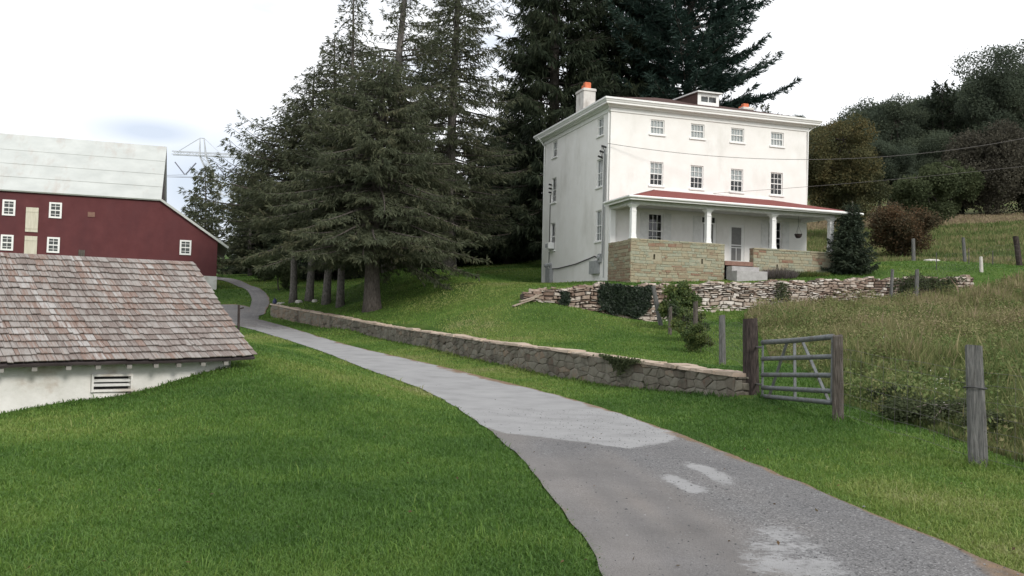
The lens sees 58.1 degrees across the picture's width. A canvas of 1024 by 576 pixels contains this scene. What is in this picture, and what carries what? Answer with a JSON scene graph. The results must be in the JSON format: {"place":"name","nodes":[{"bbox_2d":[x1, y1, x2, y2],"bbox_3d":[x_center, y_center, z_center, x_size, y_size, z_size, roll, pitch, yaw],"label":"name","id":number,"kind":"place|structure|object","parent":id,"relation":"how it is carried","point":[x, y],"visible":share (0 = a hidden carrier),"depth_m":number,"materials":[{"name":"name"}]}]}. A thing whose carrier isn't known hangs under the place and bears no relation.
{"place":"outdoors","nodes":[
{"label":"outdoors","id":0,"kind":"place"},
{"bbox_2d":[221,304,258,326],"bbox_3d":[-17.464,1.586,51.891,6.218,1.569,13.544,2,-3,-22],"label":"turning area","id":1,"kind":"object","parent":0,"point":[231,310],"visible":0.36,"depth_m":52.56,"materials":[{"name":"asphalt"}]},
{"bbox_2d":[217,277,269,317],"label":"side road","id":2,"kind":"structure","parent":0,"point":[260,301],"depth_m":59.01,"materials":[{"name":"asphalt"}]},
{"bbox_2d":[0,187,1023,575],"bbox_3d":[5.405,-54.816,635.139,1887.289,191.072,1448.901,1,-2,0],"label":"ground","id":3,"kind":"structure","parent":0,"point":[220,295],"depth_m":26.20,"materials":[{"name":"green plant"}]},
{"bbox_2d":[0,133,228,289],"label":"barn","id":4,"kind":"structure","parent":3,"relation":"on","point":[72,197],"depth_m":61.86,"materials":[{"name":"red wood"}]},
{"bbox_2d":[0,234,13,250],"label":"window","id":5,"kind":"structure","parent":4,"relation":"in","point":[7,241],"depth_m":59.19,"materials":[{"name":"white paint"}]},
{"bbox_2d":[2,199,15,215],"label":"window","id":6,"kind":"structure","parent":4,"relation":"in","point":[8,206],"depth_m":59.28,"materials":[{"name":"white paint"}]},
{"bbox_2d":[24,236,36,253],"bbox_3d":[-31.156,-2.537,59.606,0.730,1.650,0.077,2,-2,-19],"label":"hoist door","id":7,"kind":"structure","parent":4,"relation":"in","point":[30,244],"depth_m":59.60,"materials":[{"name":"wood"}]},
{"bbox_2d":[25,207,38,231],"bbox_3d":[-31.108,-4.425,59.683,0.730,1.590,0.077,2,-2,-19],"label":"hoist door","id":8,"kind":"structure","parent":4,"relation":"in","point":[31,223],"depth_m":59.66,"materials":[{"name":"wood"}]},
{"bbox_2d":[47,237,59,252],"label":"window","id":9,"kind":"structure","parent":4,"relation":"in","point":[53,243],"depth_m":60.05,"materials":[{"name":"white paint"}]},
{"bbox_2d":[49,202,61,218],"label":"window","id":10,"kind":"structure","parent":4,"relation":"in","point":[55,209],"depth_m":60.15,"materials":[{"name":"white paint"}]},
{"bbox_2d":[179,240,190,254],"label":"window","id":11,"kind":"structure","parent":4,"relation":"in","point":[185,245],"depth_m":62.69,"materials":[{"name":"white paint"}]},
{"bbox_2d":[0,252,256,412],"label":"springhouse","id":12,"kind":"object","parent":3,"relation":"on","point":[76,327],"visible":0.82,"depth_m":16.39,"materials":[{"name":"brown wood"}]},
{"bbox_2d":[182,198,209,230],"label":"young spruce tree","id":13,"kind":"object","parent":3,"relation":"on","point":[192,207],"visible":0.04,"depth_m":92.15,"materials":[{"name":"green plant"}]},
{"bbox_2d":[182,165,232,275],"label":"young spruce tree","id":14,"kind":"object","parent":3,"relation":"on","point":[207,224],"visible":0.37,"depth_m":80.17,"materials":[{"name":"green plant"}]},
{"bbox_2d":[172,138,273,235],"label":"transmission tower","id":15,"kind":"structure","parent":3,"relation":"on","point":[202,155],"depth_m":270.86,"materials":[{"name":"metal"}]},
{"bbox_2d":[218,183,250,273],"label":"dark evergreen","id":16,"kind":"object","parent":3,"relation":"on","point":[227,268],"visible":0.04,"depth_m":98.79,"materials":[{"name":"plant"}]},
{"bbox_2d":[237,305,243,332],"bbox_3d":[-6.493,1.047,21.969,0.159,1.281,0.070,1,-2,0],"label":"yard post","id":17,"kind":"object","parent":3,"relation":"on","point":[238,320],"visible":0.57,"depth_m":21.96,"materials":[{"name":"wood"}]},
{"bbox_2d":[218,161,274,275],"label":"young spruce tree","id":18,"kind":"object","parent":3,"relation":"on","point":[242,242],"visible":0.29,"depth_m":83.73,"materials":[{"name":"green plant"}]},
{"bbox_2d":[177,97,327,303],"bbox_3d":[-13.926,-5.141,54.002,10.818,12.499,9.549,1,-2,0],"label":"spruce","id":19,"kind":"object","parent":3,"relation":"on","point":[263,161],"visible":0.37,"depth_m":53.07,"materials":[{"name":"green plant"}]},
{"bbox_2d":[230,199,278,274],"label":"dark evergreen","id":20,"kind":"object","parent":3,"relation":"on","point":[252,246],"visible":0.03,"depth_m":87.03,"materials":[{"name":"plant"}]},
{"bbox_2d":[242,254,276,280],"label":"shrub","id":21,"kind":"object","parent":3,"relation":"on","point":[255,262],"visible":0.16,"depth_m":71.88,"materials":[{"name":"green plant"}]},
{"bbox_2d":[257,254,302,289],"bbox_3d":[-15.998,-0.990,63.252,2.841,2.937,2.901,1,-2,0],"label":"shrub","id":22,"kind":"object","parent":3,"relation":"on","point":[283,272],"visible":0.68,"depth_m":62.67,"materials":[{"name":"green plant"}]},
{"bbox_2d":[254,179,307,275],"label":"dark evergreen","id":23,"kind":"object","parent":3,"relation":"on","point":[275,243],"visible":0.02,"depth_m":83.04,"materials":[{"name":"plant"}]},
{"bbox_2d":[245,66,352,301],"bbox_3d":[-11.361,-5.979,54.155,7.918,14.114,9.037,1,-2,0],"label":"spruce","id":24,"kind":"object","parent":3,"relation":"on","point":[309,294],"visible":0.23,"depth_m":53.26,"materials":[{"name":"green plant"}]},
{"bbox_2d":[270,237,362,280],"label":"dark evergreen","id":25,"kind":"object","parent":3,"relation":"on","point":[318,276],"visible":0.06,"depth_m":68.91,"materials":[{"name":"plant"}]},
{"bbox_2d":[259,35,397,304],"bbox_3d":[-10.259,-6.776,53.130,8.536,15.969,8.355,0,-3,37],"label":"spruce","id":26,"kind":"object","parent":3,"relation":"on","point":[326,297],"visible":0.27,"depth_m":52.80,"materials":[{"name":"green plant"}]},
{"bbox_2d":[269,0,402,307],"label":"spruce","id":27,"kind":"object","parent":3,"relation":"on","point":[340,297],"visible":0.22,"depth_m":52.13,"materials":[{"name":"green plant"}]},
{"bbox_2d":[232,55,492,312],"bbox_3d":[-6.825,-5.228,47.537,11.928,13.584,13.118,0,-3,30],"label":"spruce","id":28,"kind":"object","parent":3,"relation":"on","point":[355,240],"visible":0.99,"depth_m":45.94,"materials":[{"name":"green plant"}]},
{"bbox_2d":[311,0,483,273],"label":"spruce","id":29,"kind":"object","parent":3,"relation":"on","point":[423,58],"visible":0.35,"depth_m":55.20,"materials":[{"name":"green plant"}]},
{"bbox_2d":[421,148,476,268],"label":"dark evergreen","id":30,"kind":"object","parent":3,"relation":"on","point":[461,262],"visible":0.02,"depth_m":74.06,"materials":[{"name":"plant"}]},
{"bbox_2d":[391,0,531,270],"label":"spruce","id":31,"kind":"object","parent":3,"relation":"on","point":[453,144],"visible":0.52,"depth_m":58.75,"materials":[{"name":"green plant"}]},
{"bbox_2d":[457,135,520,265],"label":"dark evergreen","id":32,"kind":"object","parent":3,"relation":"on","point":[494,260],"visible":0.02,"depth_m":76.32,"materials":[{"name":"plant"}]},
{"bbox_2d":[457,106,542,263],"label":"tall spruce","id":33,"kind":"object","parent":3,"relation":"on","point":[483,252],"visible":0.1,"depth_m":73.16,"materials":[{"name":"green plant"}]},
{"bbox_2d":[270,304,748,397],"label":"stone wall","id":34,"kind":"structure","parent":3,"relation":"on","point":[578,364],"depth_m":25.36,"materials":[{"name":"grey stone"}]},
{"bbox_2d":[592,354,643,380],"bbox_3d":[2.517,1.881,21.955,0.204,0.658,2.424,2,-3,-23],"label":"creeper","id":35,"kind":"object","parent":34,"relation":"attached to","point":[617,362],"visible":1,"depth_m":21.80,"materials":[{"name":"green plant"}]},
{"bbox_2d":[28,363,1014,574],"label":"fallen leaves","id":36,"kind":"object","parent":3,"relation":"on","point":[778,543],"visible":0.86,"depth_m":7.47,"materials":[{"name":"plant"}]},
{"bbox_2d":[473,0,628,266],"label":"tall spruce","id":37,"kind":"object","parent":3,"relation":"on","point":[542,57],"visible":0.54,"depth_m":64.81,"materials":[{"name":"green plant"}]},
{"bbox_2d":[532,0,679,238],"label":"tall spruce","id":38,"kind":"object","parent":3,"relation":"on","point":[615,54],"visible":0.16,"depth_m":67.32,"materials":[{"name":"green plant"}]},
{"bbox_2d":[651,285,662,325],"bbox_3d":[5.447,0.789,34.406,0.540,1.771,0.192,1,-2,0],"label":"fence post","id":39,"kind":"object","parent":3,"relation":"on","point":[656,304],"visible":0.77,"depth_m":34.34,"materials":[{"name":"wood"}]},
{"bbox_2d":[668,307,671,334],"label":"fence post","id":40,"kind":"object","parent":3,"relation":"on","point":[669,320],"visible":0.7,"depth_m":31.44,"materials":[{"name":"wood"}]},
{"bbox_2d":[657,280,702,323],"bbox_3d":[5.994,0.731,33.123,1.588,2.137,1.726,1,-2,0],"label":"fence bush","id":41,"kind":"object","parent":3,"relation":"on","point":[676,298],"visible":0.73,"depth_m":32.80,"materials":[{"name":"green plant"}]},
{"bbox_2d":[669,306,710,333],"bbox_3d":[5.751,1.250,29.643,1.380,1.325,0.874,3,-3,-25],"label":"fence bush","id":42,"kind":"object","parent":3,"relation":"on","point":[680,324],"visible":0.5,"depth_m":29.54,"materials":[{"name":"green plant"}]},
{"bbox_2d":[693,301,697,323],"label":"fence post","id":43,"kind":"object","parent":3,"relation":"on","point":[695,309],"visible":0.38,"depth_m":27.94,"materials":[{"name":"wood"}]},
{"bbox_2d":[665,304,742,364],"bbox_3d":[5.388,1.091,26.218,0.564,2.156,16.333,1,-2,3],"label":"wire fence","id":44,"kind":"object","parent":43,"relation":"attached to","point":[724,357],"visible":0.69,"depth_m":23.55,"materials":[{"name":"metal"}]},
{"bbox_2d":[680,322,715,351],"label":"fence bush","id":45,"kind":"object","parent":3,"relation":"on","point":[695,335],"visible":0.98,"depth_m":26.84,"materials":[{"name":"green plant"}]},
{"bbox_2d":[533,82,863,282],"bbox_3d":[9.255,-4.991,49.114,12.750,11.600,13.250,2,-2,-18],"label":"farmhouse","id":46,"kind":"object","parent":3,"relation":"on","point":[617,212],"visible":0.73,"depth_m":45.75,"materials":[{"name":"white paint"}]},
{"bbox_2d":[593,210,601,242],"bbox_3d":[4.284,-3.026,45.367,0.205,1.602,0.880,2,-2,-18],"label":"window","id":47,"kind":"structure","parent":46,"relation":"in","point":[598,224],"depth_m":45.59,"materials":[{"name":"white paint"}]},
{"bbox_2d":[594,159,602,189],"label":"window","id":48,"kind":"structure","parent":46,"relation":"in","point":[600,163],"depth_m":45.70,"materials":[{"name":"white paint"}]},
{"bbox_2d":[596,117,603,138],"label":"window","id":49,"kind":"structure","parent":46,"relation":"in","point":[600,133],"depth_m":45.76,"materials":[{"name":"white paint"}]},
{"bbox_2d":[648,213,661,239],"bbox_3d":[6.973,-2.785,45.017,0.774,1.694,0.080,2,-2,-18],"label":"window","id":50,"kind":"structure","parent":46,"relation":"in","point":[652,222],"depth_m":45.00,"materials":[{"name":"glass"}]},
{"bbox_2d":[648,162,664,187],"bbox_3d":[7.059,-5.546,45.073,0.880,1.235,0.205,2,-2,-18],"label":"window","id":51,"kind":"structure","parent":46,"relation":"in","point":[656,168],"depth_m":45.15,"materials":[{"name":"white paint"}]},
{"bbox_2d":[649,120,665,136],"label":"window","id":52,"kind":"structure","parent":46,"relation":"in","point":[657,126],"depth_m":45.24,"materials":[{"name":"white paint"}]},
{"bbox_2d":[689,165,704,190],"bbox_3d":[9.169,-5.464,45.761,0.880,1.235,0.205,2,-2,-18],"label":"window","id":53,"kind":"structure","parent":46,"relation":"in","point":[696,171],"depth_m":45.84,"materials":[{"name":"white paint"}]},
{"bbox_2d":[689,124,705,140],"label":"window","id":54,"kind":"structure","parent":46,"relation":"in","point":[697,131],"depth_m":45.93,"materials":[{"name":"white paint"}]},
{"bbox_2d":[701,216,715,242],"bbox_3d":[9.767,-2.442,45.898,0.860,2.290,0.060,2,-2,-18],"label":"window","id":55,"kind":"structure","parent":46,"relation":"in","point":[713,227],"depth_m":45.97,"materials":[{"name":"white paint"}]},
{"bbox_2d":[729,224,743,261],"bbox_3d":[11.290,-2.213,46.378,0.870,1.950,0.080,2,-2,-18],"label":"screen door","id":56,"kind":"structure","parent":46,"relation":"in","point":[736,232],"depth_m":46.39,"materials":[{"name":"white paint"}]},
{"bbox_2d":[729,169,744,193],"bbox_3d":[11.331,-5.380,46.469,0.880,1.235,0.205,2,-2,-18],"label":"window","id":57,"kind":"structure","parent":46,"relation":"in","point":[736,174],"depth_m":46.55,"materials":[{"name":"white paint"}]},
{"bbox_2d":[729,128,745,144],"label":"window","id":58,"kind":"structure","parent":46,"relation":"in","point":[737,135],"depth_m":46.63,"materials":[{"name":"white paint"}]},
{"bbox_2d":[768,222,780,248],"bbox_3d":[13.396,-2.535,47.109,0.774,1.694,0.080,2,-2,-18],"label":"window","id":59,"kind":"structure","parent":46,"relation":"in","point":[779,230],"depth_m":47.19,"materials":[{"name":"glass"}]},
{"bbox_2d":[769,172,784,196],"bbox_3d":[13.540,-5.292,47.182,0.880,1.232,0.200,2,-2,-18],"label":"window","id":60,"kind":"structure","parent":46,"relation":"in","point":[776,195],"depth_m":47.25,"materials":[{"name":"white paint"}]},
{"bbox_2d":[769,132,785,147],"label":"window","id":61,"kind":"structure","parent":46,"relation":"in","point":[776,138],"depth_m":47.34,"materials":[{"name":"glass"}]},
{"bbox_2d":[608,138,1023,159],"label":"service wire","id":62,"kind":"object","parent":46,"relation":"attached to","point":[813,159],"visible":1,"depth_m":44.88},
{"bbox_2d":[723,166,1022,192],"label":"service wire","id":63,"kind":"object","parent":46,"relation":"attached to","point":[868,181],"visible":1,"depth_m":46.06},
{"bbox_2d":[595,0,802,115],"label":"pine","id":64,"kind":"object","parent":3,"relation":"on","point":[677,21],"visible":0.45,"depth_m":65.21,"materials":[{"name":"green plant"}]},
{"bbox_2d":[719,315,725,364],"bbox_3d":[5.523,1.512,24.169,0.216,1.629,0.189,1,-2,0],"label":"fence post","id":65,"kind":"object","parent":3,"relation":"on","point":[722,344],"visible":0.81,"depth_m":24.11,"materials":[{"name":"wood"}]},
{"bbox_2d":[520,275,973,321],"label":"drystone wall","id":66,"kind":"structure","parent":3,"relation":"on","point":[736,295],"depth_m":40.64,"materials":[{"name":"grey stone"}]},
{"bbox_2d":[557,290,571,305],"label":"ivy","id":67,"kind":"object","parent":66,"relation":"attached to","point":[565,299],"visible":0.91,"depth_m":37.78,"materials":[{"name":"green plant"}]},
{"bbox_2d":[597,281,652,318],"bbox_3d":[4.731,0.518,38.714,2.609,1.588,0.679,2,-3,-21],"label":"ivy","id":68,"kind":"object","parent":66,"relation":"attached to","point":[633,302],"visible":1,"depth_m":38.48,"materials":[{"name":"green plant"}]},
{"bbox_2d":[774,282,791,302],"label":"wall weeds","id":69,"kind":"object","parent":66,"relation":"attached to","point":[782,286],"depth_m":40.90,"materials":[{"name":"green plant"}]},
{"bbox_2d":[888,273,966,297],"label":"wall weeds","id":70,"kind":"object","parent":66,"relation":"attached to","point":[938,282],"depth_m":43.48,"materials":[{"name":"green plant"}]},
{"bbox_2d":[743,318,758,394],"bbox_3d":[4.639,1.479,17.870,0.351,1.794,0.328,1,-2,0],"label":"gate post","id":71,"kind":"object","parent":3,"relation":"on","point":[750,352],"visible":0.75,"depth_m":17.75,"materials":[{"name":"wood"}]},
{"bbox_2d":[755,334,834,404],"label":"field gate","id":72,"kind":"structure","parent":71,"relation":"attached to","point":[795,389],"depth_m":16.03,"materials":[{"name":"metal"}]},
{"bbox_2d":[795,270,829,276],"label":"border plants","id":73,"kind":"object","parent":3,"relation":"on","point":[806,273],"visible":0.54,"depth_m":43.81,"materials":[{"name":"green plant"}]},
{"bbox_2d":[809,118,853,205],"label":"tree","id":74,"kind":"object","parent":3,"relation":"on","point":[833,130],"visible":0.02,"depth_m":122.26,"materials":[{"name":"green plant"}]},
{"bbox_2d":[832,334,843,421],"bbox_3d":[5.192,1.555,14.658,0.192,1.636,0.180,0,-3,23],"label":"gate post","id":75,"kind":"object","parent":3,"relation":"on","point":[837,379],"visible":0.85,"depth_m":14.59,"materials":[{"name":"wood"}]},
{"bbox_2d":[807,112,893,230],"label":"autumn tree","id":76,"kind":"object","parent":3,"relation":"on","point":[836,148],"visible":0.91,"depth_m":82.02,"materials":[{"name":"green plant"}]},
{"bbox_2d":[820,201,880,274],"bbox_3d":[16.344,-2.304,44.615,2.682,3.879,2.490,3,-3,-25],"label":"young spruce","id":77,"kind":"object","parent":3,"relation":"on","point":[849,252],"visible":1,"depth_m":44.29,"materials":[{"name":"green plant"}]},
{"bbox_2d":[837,105,895,213],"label":"tree","id":78,"kind":"object","parent":3,"relation":"on","point":[863,114],"visible":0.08,"depth_m":126.14,"materials":[{"name":"green plant"}]},
{"bbox_2d":[850,96,882,212],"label":"tree","id":79,"kind":"object","parent":3,"relation":"on","point":[867,107],"visible":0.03,"depth_m":140.39,"materials":[{"name":"green plant"}]},
{"bbox_2d":[744,212,1023,461],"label":"meadow grass","id":80,"kind":"structure","parent":3,"relation":"on","point":[921,352],"depth_m":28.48,"materials":[{"name":"green plant"}]},
{"bbox_2d":[889,269,893,296],"bbox_3d":[17.403,0.072,42.246,0.230,1.899,0.154,1,-2,0],"label":"fence post","id":81,"kind":"object","parent":3,"relation":"on","point":[891,282],"visible":0.66,"depth_m":42.21,"materials":[{"name":"wood"}]},
{"bbox_2d":[868,137,918,202],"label":"tree","id":82,"kind":"object","parent":3,"relation":"on","point":[896,168],"visible":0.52,"depth_m":102.95,"materials":[{"name":"green plant"}]},
{"bbox_2d":[861,91,930,184],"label":"tree","id":83,"kind":"object","parent":3,"relation":"on","point":[901,129],"visible":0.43,"depth_m":122.71,"materials":[{"name":"green plant"}]},
{"bbox_2d":[865,381,931,401],"bbox_3d":[7.255,2.040,17.352,1.371,0.604,1.216,3,-3,-25],"label":"bramble","id":84,"kind":"object","parent":3,"relation":"on","point":[875,395],"visible":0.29,"depth_m":17.12,"materials":[{"name":"green plant"}]},
{"bbox_2d":[865,198,944,256],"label":"red bush","id":85,"kind":"object","parent":3,"relation":"on","point":[895,228],"visible":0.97,"depth_m":65.22,"materials":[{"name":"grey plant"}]},
{"bbox_2d":[911,238,915,260],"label":"fence post","id":86,"kind":"object","parent":3,"relation":"on","point":[913,249],"visible":0.77,"depth_m":57.09,"materials":[{"name":"wood"}]},
{"bbox_2d":[915,269,918,295],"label":"fence post","id":87,"kind":"object","parent":3,"relation":"on","point":[917,278],"visible":0.64,"depth_m":42.60,"materials":[{"name":"wood"}]},
{"bbox_2d":[874,391,966,426],"bbox_3d":[6.638,2.010,14.588,1.650,0.749,1.371,1,-2,0],"label":"bramble","id":88,"kind":"object","parent":3,"relation":"on","point":[910,406],"visible":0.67,"depth_m":14.36,"materials":[{"name":"green plant"}]},
{"bbox_2d":[886,163,962,223],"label":"olive tree clump","id":89,"kind":"object","parent":3,"relation":"on","point":[910,192],"visible":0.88,"depth_m":88.69,"materials":[{"name":"green plant"}]},
{"bbox_2d":[898,129,956,198],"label":"tree","id":90,"kind":"object","parent":3,"relation":"on","point":[935,141],"visible":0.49,"depth_m":116.95,"materials":[{"name":"green plant"}]},
{"bbox_2d":[902,95,966,135],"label":"tree","id":91,"kind":"object","parent":3,"relation":"on","point":[922,105],"visible":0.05,"depth_m":126.75,"materials":[{"name":"green plant"}]},
{"bbox_2d":[908,78,973,214],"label":"dark evergreen","id":92,"kind":"object","parent":3,"relation":"on","point":[938,114],"visible":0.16,"depth_m":124.51,"materials":[{"name":"green plant"}]},
{"bbox_2d":[915,159,985,214],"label":"olive tree clump","id":93,"kind":"object","parent":3,"relation":"on","point":[970,182],"visible":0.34,"depth_m":103.53,"materials":[{"name":"green plant"}]},
{"bbox_2d":[928,88,976,213],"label":"tree","id":94,"kind":"object","parent":3,"relation":"on","point":[960,118],"visible":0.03,"depth_m":126.92,"materials":[{"name":"green plant"}]},
{"bbox_2d":[962,237,966,261],"bbox_3d":[28.079,-2.147,57.173,0.352,1.999,0.222,1,-2,0],"label":"fence post","id":95,"kind":"object","parent":3,"relation":"on","point":[964,249],"visible":0.74,"depth_m":57.10,"materials":[{"name":"wood"}]},
{"bbox_2d":[962,344,987,468],"bbox_3d":[5.614,1.558,11.149,0.286,1.745,0.265,1,-2,15],"label":"fence post","id":96,"kind":"object","parent":3,"relation":"on","point":[977,443],"visible":0.89,"depth_m":11.08,"materials":[{"name":"grey wood"}]},
{"bbox_2d":[840,349,1023,468],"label":"wire fence","id":97,"kind":"object","parent":96,"relation":"attached to","point":[928,403],"visible":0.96,"depth_m":12.19,"materials":[{"name":"metal"}]},
{"bbox_2d":[938,118,1023,215],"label":"grey brown tree","id":98,"kind":"object","parent":3,"relation":"on","point":[997,156],"visible":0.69,"depth_m":106.46,"materials":[{"name":"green plant"}]},
{"bbox_2d":[979,256,982,271],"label":"fence post","id":99,"kind":"object","parent":3,"relation":"on","point":[980,263],"visible":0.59,"depth_m":47.05,"materials":[{"name":"paint"}]},
{"bbox_2d":[896,245,1019,293],"bbox_3d":[23.338,-0.959,46.981,14.939,3.502,0.728,3,-3,-40],"label":"wire fence","id":100,"kind":"object","parent":99,"relation":"attached to","point":[967,264],"visible":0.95,"depth_m":46.13,"materials":[{"name":"metal"}]},
{"bbox_2d":[948,42,1023,209],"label":"tree","id":101,"kind":"object","parent":3,"relation":"on","point":[997,90],"visible":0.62,"depth_m":117.34,"materials":[{"name":"green plant"}]},
{"bbox_2d":[953,406,1021,432],"bbox_3d":[7.277,2.066,13.470,1.371,0.725,1.563,-1,-3,41],"label":"bramble","id":102,"kind":"object","parent":3,"relation":"on","point":[994,415],"visible":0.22,"depth_m":13.17,"materials":[{"name":"green plant"}]},
{"bbox_2d":[999,131,1023,213],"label":"grey brown tree","id":103,"kind":"object","parent":3,"relation":"on","point":[1020,197],"visible":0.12,"depth_m":112.16,"materials":[{"name":"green plant"}]},
{"bbox_2d":[1009,39,1023,127],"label":"tree","id":104,"kind":"object","parent":3,"relation":"on","point":[1021,51],"visible":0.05,"depth_m":123.00,"materials":[{"name":"green plant"}]},
{"bbox_2d":[1013,236,1022,265],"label":"fence post","id":105,"kind":"object","parent":3,"relation":"on","point":[1016,242],"visible":0.78,"depth_m":52.05,"materials":[{"name":"wood"}]},
{"bbox_2d":[0,0,1023,240],"label":"sky","id":106,"kind":"structure","parent":0,"point":[171,74],"materials":[{"name":"white"}]},
{"bbox_2d":[236,319,1023,575],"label":"driveway","id":107,"kind":"structure","parent":0,"point":[471,394],"depth_m":8.42,"materials":[{"name":"grey asphalt"}]},
{"bbox_2d":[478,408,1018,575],"bbox_3d":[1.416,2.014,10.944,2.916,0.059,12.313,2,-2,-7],"label":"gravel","id":108,"kind":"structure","parent":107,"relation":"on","point":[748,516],"depth_m":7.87,"materials":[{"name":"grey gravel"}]},
{"bbox_2d":[759,267,799,278],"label":"ornamental grass","id":109,"kind":"object","parent":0,"point":[777,273],"depth_m":43.13,"materials":[{"name":"plant"}]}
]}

